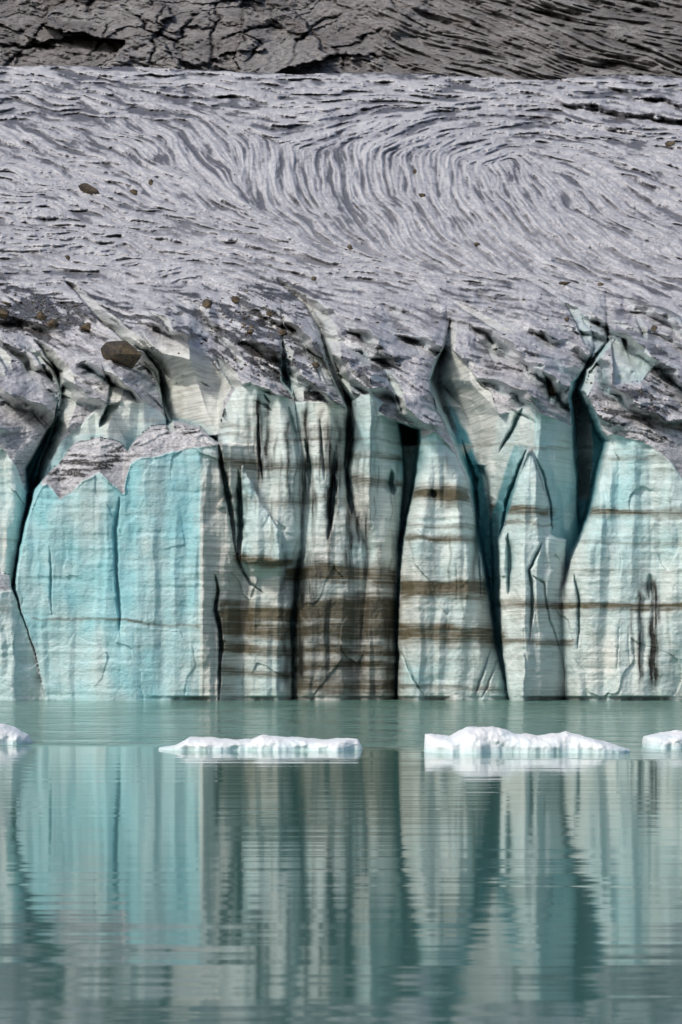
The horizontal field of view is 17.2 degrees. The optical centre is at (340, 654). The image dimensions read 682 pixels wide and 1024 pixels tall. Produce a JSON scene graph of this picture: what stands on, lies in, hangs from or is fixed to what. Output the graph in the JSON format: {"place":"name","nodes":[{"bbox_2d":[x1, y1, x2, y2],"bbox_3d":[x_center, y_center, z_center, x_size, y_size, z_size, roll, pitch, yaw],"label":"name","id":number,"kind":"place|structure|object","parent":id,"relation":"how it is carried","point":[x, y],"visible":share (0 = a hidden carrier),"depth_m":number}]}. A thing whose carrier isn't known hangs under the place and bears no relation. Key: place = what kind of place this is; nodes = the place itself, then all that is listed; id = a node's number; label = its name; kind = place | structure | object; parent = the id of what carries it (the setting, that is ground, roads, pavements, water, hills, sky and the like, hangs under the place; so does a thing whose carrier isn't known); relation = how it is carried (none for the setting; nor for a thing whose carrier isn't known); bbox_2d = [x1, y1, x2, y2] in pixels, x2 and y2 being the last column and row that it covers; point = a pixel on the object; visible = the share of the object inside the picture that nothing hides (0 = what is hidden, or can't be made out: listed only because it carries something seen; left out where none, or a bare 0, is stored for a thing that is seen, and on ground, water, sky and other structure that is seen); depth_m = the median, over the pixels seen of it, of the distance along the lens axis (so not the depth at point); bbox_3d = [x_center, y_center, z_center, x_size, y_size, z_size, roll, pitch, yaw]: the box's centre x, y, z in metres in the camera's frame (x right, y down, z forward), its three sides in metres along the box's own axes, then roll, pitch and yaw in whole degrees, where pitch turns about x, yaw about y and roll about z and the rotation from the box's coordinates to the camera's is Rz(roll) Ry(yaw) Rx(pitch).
{"place":"outdoors","nodes":[
{"label":"outdoors","id":0,"kind":"place"},
{"bbox_2d":[0,65,681,700],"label":"glacier","id":1,"kind":"object","parent":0,"point":[462,507],"visible":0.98,"depth_m":156.84},
{"bbox_2d":[0,307,8,318],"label":"boulder","id":2,"kind":"object","parent":1,"relation":"on","point":[4,313],"visible":1,"depth_m":171.40},
{"bbox_2d":[37,311,46,320],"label":"boulder","id":3,"kind":"object","parent":1,"relation":"on","point":[41,315],"visible":1,"depth_m":171.51},
{"bbox_2d":[46,319,58,327],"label":"boulder","id":4,"kind":"object","parent":1,"relation":"on","point":[53,323],"visible":1,"depth_m":168.35},
{"bbox_2d":[81,322,90,330],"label":"boulder","id":5,"kind":"object","parent":1,"relation":"on","point":[86,326],"visible":1,"depth_m":167.44},
{"bbox_2d":[78,183,99,194],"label":"boulder","id":6,"kind":"object","parent":1,"relation":"on","point":[87,188],"visible":0.94,"depth_m":265.76},
{"bbox_2d":[100,340,141,368],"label":"boulder","id":7,"kind":"object","parent":1,"relation":"on","point":[125,353],"visible":1,"depth_m":156.67},
{"bbox_2d":[129,189,137,194],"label":"boulder","id":8,"kind":"object","parent":1,"relation":"on","point":[134,191],"visible":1,"depth_m":266.11},
{"bbox_2d":[202,299,212,307],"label":"boulder","id":9,"kind":"object","parent":1,"relation":"on","point":[207,303],"visible":1,"depth_m":173.94},
{"bbox_2d":[231,296,239,303],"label":"boulder","id":10,"kind":"object","parent":1,"relation":"on","point":[235,299],"visible":1,"depth_m":178.83},
{"bbox_2d":[247,329,253,333],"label":"boulder","id":11,"kind":"object","parent":1,"relation":"on","point":[249,331],"visible":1,"depth_m":160.26},
{"bbox_2d":[266,310,273,316],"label":"boulder","id":12,"kind":"object","parent":1,"relation":"on","point":[269,313],"visible":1,"depth_m":171.23},
{"bbox_2d":[278,329,286,335],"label":"boulder","id":13,"kind":"object","parent":1,"relation":"on","point":[282,332],"visible":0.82,"depth_m":166.39},
{"bbox_2d":[311,362,319,367],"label":"boulder","id":14,"kind":"object","parent":1,"relation":"on","point":[316,364],"visible":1,"depth_m":153.67},
{"bbox_2d":[0,89,681,435],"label":"glacier rubble","id":15,"kind":"object","parent":1,"relation":"on","point":[252,327],"visible":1,"depth_m":168.59},
{"bbox_2d":[548,384,556,395],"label":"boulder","id":16,"kind":"object","parent":1,"relation":"on","point":[551,390],"visible":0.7,"depth_m":158.32},
{"bbox_2d":[558,281,570,284],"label":"boulder","id":17,"kind":"object","parent":1,"relation":"on","point":[562,283],"visible":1,"depth_m":189.71},
{"bbox_2d":[651,325,657,330],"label":"boulder","id":18,"kind":"object","parent":1,"relation":"on","point":[653,327],"visible":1,"depth_m":167.42},
{"bbox_2d":[665,141,674,146],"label":"boulder","id":19,"kind":"object","parent":1,"relation":"on","point":[669,143],"visible":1,"depth_m":317.76},
{"bbox_2d":[0,699,681,1023],"bbox_3d":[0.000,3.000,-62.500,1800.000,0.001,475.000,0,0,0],"label":"water","id":20,"kind":"structure","parent":0,"point":[392,872],"depth_m":31.73},
{"bbox_2d":[0,724,32,744],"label":"ice floe","id":21,"kind":"object","parent":20,"relation":"on","point":[11,735],"visible":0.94,"depth_m":75.21},
{"bbox_2d":[158,735,362,750],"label":"ice floe","id":22,"kind":"object","parent":20,"relation":"on","point":[264,743],"visible":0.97,"depth_m":70.44},
{"bbox_2d":[424,726,629,753],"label":"ice floe","id":23,"kind":"object","parent":20,"relation":"on","point":[476,740],"visible":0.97,"depth_m":68.70},
{"bbox_2d":[642,730,681,748],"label":"ice floe","id":24,"kind":"object","parent":20,"relation":"on","point":[667,740],"visible":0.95,"depth_m":72.02},
{"bbox_2d":[0,0,681,79],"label":"mountain slope","id":25,"kind":"structure","parent":0,"point":[535,39],"depth_m":551.62}
]}

